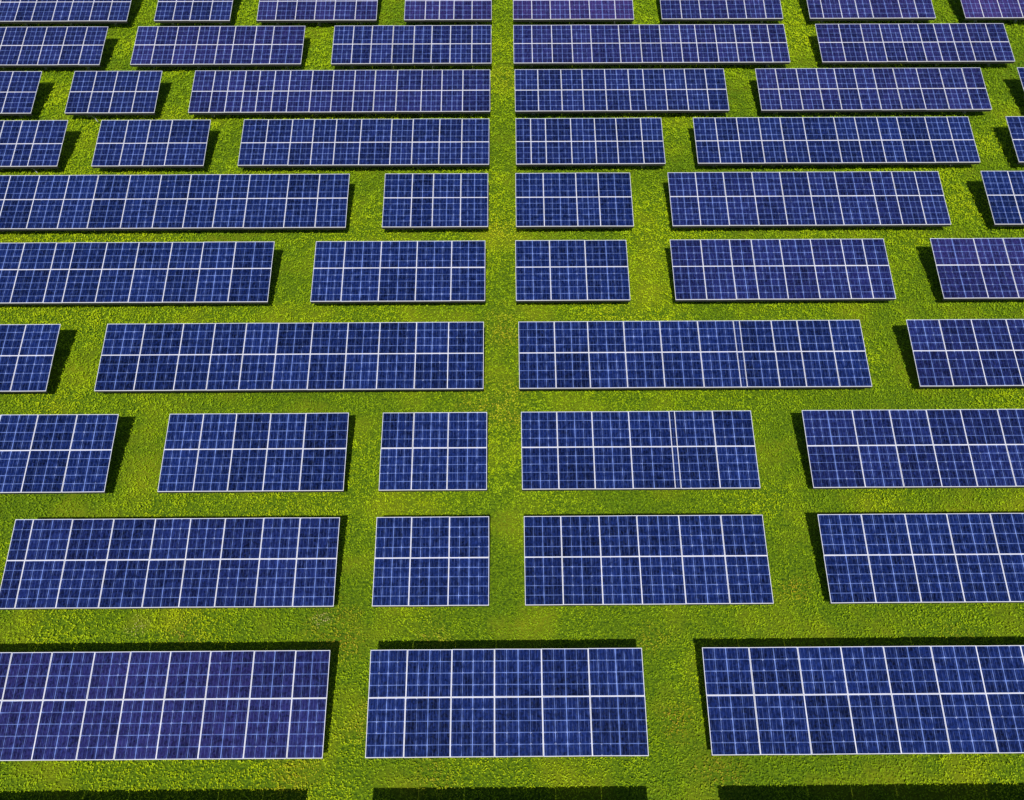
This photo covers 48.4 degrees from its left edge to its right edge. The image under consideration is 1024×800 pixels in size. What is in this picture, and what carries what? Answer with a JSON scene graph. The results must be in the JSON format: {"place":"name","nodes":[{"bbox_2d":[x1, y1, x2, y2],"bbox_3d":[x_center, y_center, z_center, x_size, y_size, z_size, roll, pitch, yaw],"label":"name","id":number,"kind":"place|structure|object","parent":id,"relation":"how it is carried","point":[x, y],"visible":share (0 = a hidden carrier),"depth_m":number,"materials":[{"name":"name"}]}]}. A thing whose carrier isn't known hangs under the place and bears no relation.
{"place":"outdoors","nodes":[
{"label":"outdoors","id":0,"kind":"place"},
{"bbox_2d":[0,0,1023,799],"bbox_3d":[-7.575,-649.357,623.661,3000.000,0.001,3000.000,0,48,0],"label":"ground","id":1,"kind":"structure","parent":0,"point":[780,516],"depth_m":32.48,"materials":[{"name":"green plant"}]},
{"bbox_2d":[0,71,41,117],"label":"solar array","id":2,"kind":"object","parent":1,"relation":"on","point":[18,90],"visible":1,"depth_m":44.93,"materials":[{"name":"blue glass"}]},
{"bbox_2d":[0,324,60,392],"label":"solar array","id":3,"kind":"object","parent":1,"relation":"on","point":[27,351],"visible":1,"depth_m":35.08,"materials":[{"name":"blue glass"}]},
{"bbox_2d":[0,120,67,169],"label":"solar array","id":4,"kind":"object","parent":1,"relation":"on","point":[31,144],"visible":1,"depth_m":42.60,"materials":[{"name":"blue glass"}]},
{"bbox_2d":[0,26,107,69],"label":"solar array","id":5,"kind":"object","parent":1,"relation":"on","point":[47,47],"visible":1,"depth_m":47.21,"materials":[{"name":"blue glass"}]},
{"bbox_2d":[0,414,118,493],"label":"solar array","id":6,"kind":"object","parent":1,"relation":"on","point":[58,454],"visible":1,"depth_m":32.50,"materials":[{"name":"blue glass"}]},
{"bbox_2d":[0,0,131,26],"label":"solar array","id":7,"kind":"object","parent":1,"relation":"on","point":[70,12],"visible":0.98,"depth_m":49.31,"materials":[{"name":"blue glass"}]},
{"bbox_2d":[65,71,161,117],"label":"solar array","id":8,"kind":"object","parent":1,"relation":"on","point":[113,92],"visible":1,"depth_m":44.89,"materials":[{"name":"blue glass"}]},
{"bbox_2d":[0,241,274,304],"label":"solar array","id":9,"kind":"object","parent":1,"relation":"on","point":[96,273],"visible":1,"depth_m":37.70,"materials":[{"name":"blue glass"}]},
{"bbox_2d":[91,120,210,169],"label":"solar array","id":10,"kind":"object","parent":1,"relation":"on","point":[152,144],"visible":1,"depth_m":42.59,"materials":[{"name":"blue glass"}]},
{"bbox_2d":[0,650,329,760],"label":"solar array","id":11,"kind":"object","parent":1,"relation":"on","point":[153,705],"visible":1,"depth_m":27.24,"materials":[{"name":"blue glass"}]},
{"bbox_2d":[0,517,339,609],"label":"solar array","id":12,"kind":"object","parent":1,"relation":"on","point":[142,563],"visible":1,"depth_m":29.97,"materials":[{"name":"blue glass"}]},
{"bbox_2d":[0,174,349,231],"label":"solar array","id":13,"kind":"object","parent":1,"relation":"on","point":[199,202],"visible":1,"depth_m":40.23,"materials":[{"name":"blue glass"}]},
{"bbox_2d":[154,0,232,25],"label":"solar array","id":14,"kind":"object","parent":1,"relation":"on","point":[192,11],"visible":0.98,"depth_m":49.33,"materials":[{"name":"blue glass"}]},
{"bbox_2d":[130,26,304,69],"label":"solar array","id":15,"kind":"object","parent":1,"relation":"on","point":[199,47],"visible":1,"depth_m":47.24,"materials":[{"name":"blue glass"}]},
{"bbox_2d":[157,413,348,492],"bbox_3d":[-7.343,1.676,32.764,5.213,1.181,2.430,0,48,0],"label":"solar array","id":16,"kind":"object","parent":1,"relation":"on","point":[242,453],"visible":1,"depth_m":32.51,"materials":[{"name":"blue glass"}]},
{"bbox_2d":[94,322,483,392],"bbox_3d":[-6.772,-1.162,35.346,11.794,1.167,2.368,0,48,0],"label":"solar array","id":17,"kind":"object","parent":1,"relation":"on","point":[229,357],"visible":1,"depth_m":35.09,"materials":[{"name":"blue glass"}]},
{"bbox_2d":[257,0,377,25],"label":"solar array","id":18,"kind":"object","parent":1,"relation":"on","point":[277,12],"visible":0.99,"depth_m":49.36,"materials":[{"name":"blue glass"}]},
{"bbox_2d":[188,70,489,116],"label":"solar array","id":19,"kind":"object","parent":1,"relation":"on","point":[265,92],"visible":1,"depth_m":44.95,"materials":[{"name":"blue glass"}]},
{"bbox_2d":[238,119,488,168],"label":"solar array","id":20,"kind":"object","parent":1,"relation":"on","point":[365,143],"visible":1,"depth_m":42.65,"materials":[{"name":"blue glass"}]},
{"bbox_2d":[310,241,484,303],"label":"solar array","id":21,"kind":"object","parent":1,"relation":"on","point":[355,271],"visible":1,"depth_m":37.74,"materials":[{"name":"blue glass"}]},
{"bbox_2d":[331,25,490,68],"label":"solar array","id":22,"kind":"object","parent":1,"relation":"on","point":[388,45],"visible":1,"depth_m":47.28,"materials":[{"name":"blue glass"}]},
{"bbox_2d":[372,516,488,606],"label":"solar array","id":23,"kind":"object","parent":1,"relation":"on","point":[440,551],"visible":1,"depth_m":30.01,"materials":[{"name":"blue glass"}]},
{"bbox_2d":[379,412,486,491],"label":"solar array","id":24,"kind":"object","parent":1,"relation":"on","point":[435,443],"visible":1,"depth_m":32.54,"materials":[{"name":"blue glass"}]},
{"bbox_2d":[382,173,487,229],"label":"solar array","id":25,"kind":"object","parent":1,"relation":"on","point":[414,200],"visible":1,"depth_m":40.27,"materials":[{"name":"blue glass"}]},
{"bbox_2d":[404,0,491,24],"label":"solar array","id":26,"kind":"object","parent":1,"relation":"on","point":[421,11],"visible":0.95,"depth_m":49.38,"materials":[{"name":"blue glass"}]},
{"bbox_2d":[365,648,648,757],"bbox_3d":[-0.128,7.437,27.532,6.654,1.207,2.531,0,48,0],"label":"solar array","id":27,"kind":"object","parent":1,"relation":"on","point":[545,699],"visible":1,"depth_m":27.28,"materials":[{"name":"blue glass"}]},
{"bbox_2d":[515,240,629,301],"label":"solar array","id":28,"kind":"object","parent":1,"relation":"on","point":[566,267],"visible":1,"depth_m":37.78,"materials":[{"name":"blue glass"}]},
{"bbox_2d":[513,0,633,24],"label":"solar array","id":29,"kind":"object","parent":1,"relation":"on","point":[530,11],"visible":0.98,"depth_m":49.42,"materials":[{"name":"blue glass"}]},
{"bbox_2d":[515,173,633,228],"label":"solar array","id":30,"kind":"object","parent":1,"relation":"on","point":[565,200],"visible":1,"depth_m":40.31,"materials":[{"name":"blue glass"}]},
{"bbox_2d":[516,118,664,167],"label":"solar array","id":31,"kind":"object","parent":1,"relation":"on","point":[630,141],"visible":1,"depth_m":42.70,"materials":[{"name":"blue glass"}]},
{"bbox_2d":[515,69,728,115],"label":"solar array","id":32,"kind":"object","parent":1,"relation":"on","point":[704,91],"visible":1,"depth_m":45.02,"materials":[{"name":"blue glass"}]},
{"bbox_2d":[521,411,759,490],"bbox_3d":[3.625,1.614,32.832,6.708,1.181,2.433,0,48,0],"label":"solar array","id":33,"kind":"object","parent":1,"relation":"on","point":[713,450],"visible":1,"depth_m":32.58,"materials":[{"name":"blue glass"}]},
{"bbox_2d":[524,515,773,605],"bbox_3d":[3.547,4.404,30.301,6.438,1.184,2.443,0,48,0],"label":"solar array","id":34,"kind":"object","parent":1,"relation":"on","point":[648,562],"visible":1,"depth_m":30.05,"materials":[{"name":"blue glass"}]},
{"bbox_2d":[513,24,789,67],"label":"solar array","id":35,"kind":"object","parent":1,"relation":"on","point":[695,44],"visible":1,"depth_m":47.35,"materials":[{"name":"blue glass"}]},
{"bbox_2d":[518,320,871,389],"bbox_3d":[5.581,-1.232,35.424,10.739,1.166,2.366,0,48,0],"label":"solar array","id":36,"kind":"object","parent":1,"relation":"on","point":[832,354],"visible":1,"depth_m":35.17,"materials":[{"name":"blue glass"}]},
{"bbox_2d":[660,0,782,23],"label":"solar array","id":37,"kind":"object","parent":1,"relation":"on","point":[676,11],"visible":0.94,"depth_m":49.45,"materials":[{"name":"blue glass"}]},
{"bbox_2d":[670,239,895,301],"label":"solar array","id":38,"kind":"object","parent":1,"relation":"on","point":[707,270],"visible":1,"depth_m":37.82,"materials":[{"name":"blue glass"}]},
{"bbox_2d":[667,171,950,228],"bbox_3d":[10.481,-6.960,40.623,9.757,1.165,2.356,0,48,0],"label":"solar array","id":39,"kind":"object","parent":1,"relation":"on","point":[864,199],"visible":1,"depth_m":40.36,"materials":[{"name":"blue glass"}]},
{"bbox_2d":[693,117,979,166],"bbox_3d":[12.136,-9.583,43.026,10.501,1.130,2.205,0,48,0],"label":"solar array","id":40,"kind":"object","parent":1,"relation":"on","point":[834,141],"visible":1,"depth_m":42.76,"materials":[{"name":"blue glass"}]},
{"bbox_2d":[702,645,1023,755],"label":"solar array","id":41,"kind":"object","parent":1,"relation":"on","point":[861,700],"visible":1,"depth_m":27.35,"materials":[{"name":"blue glass"}]},
{"bbox_2d":[807,0,935,23],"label":"solar array","id":42,"kind":"object","parent":1,"relation":"on","point":[822,11],"visible":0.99,"depth_m":49.48,"materials":[{"name":"blue glass"}]},
{"bbox_2d":[755,68,991,114],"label":"solar array","id":43,"kind":"object","parent":1,"relation":"on","point":[962,90],"visible":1,"depth_m":45.08,"materials":[{"name":"blue glass"}]},
{"bbox_2d":[802,409,1023,488],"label":"solar array","id":44,"kind":"object","parent":1,"relation":"on","point":[915,449],"visible":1,"depth_m":32.64,"materials":[{"name":"blue glass"}]},
{"bbox_2d":[815,23,1014,66],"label":"solar array","id":45,"kind":"object","parent":1,"relation":"on","point":[988,44],"visible":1,"depth_m":47.41,"materials":[{"name":"blue glass"}]},
{"bbox_2d":[817,513,1023,603],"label":"solar array","id":46,"kind":"object","parent":1,"relation":"on","point":[921,558],"visible":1,"depth_m":30.11,"materials":[{"name":"blue glass"}]},
{"bbox_2d":[906,319,1023,387],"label":"solar array","id":47,"kind":"object","parent":1,"relation":"on","point":[968,353],"visible":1,"depth_m":35.24,"materials":[{"name":"blue glass"}]},
{"bbox_2d":[930,238,1023,299],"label":"solar array","id":48,"kind":"object","parent":1,"relation":"on","point":[980,268],"visible":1,"depth_m":37.90,"materials":[{"name":"blue glass"}]},
{"bbox_2d":[960,0,1023,23],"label":"solar array","id":49,"kind":"object","parent":1,"relation":"on","point":[975,10],"visible":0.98,"depth_m":49.52,"materials":[{"name":"blue glass"}]},
{"bbox_2d":[980,171,1023,226],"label":"solar array","id":50,"kind":"object","parent":1,"relation":"on","point":[1004,190],"visible":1,"depth_m":40.48,"materials":[{"name":"blue glass"}]},
{"bbox_2d":[1005,116,1023,165],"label":"solar array","id":51,"kind":"object","parent":1,"relation":"on","point":[1015,124],"visible":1,"depth_m":42.97,"materials":[{"name":"blue glass"}]},
{"bbox_2d":[1017,67,1023,97],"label":"solar array","id":52,"kind":"object","parent":1,"relation":"on","point":[1020,72],"visible":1,"depth_m":45.52,"materials":[{"name":"blue glass"}]}
]}

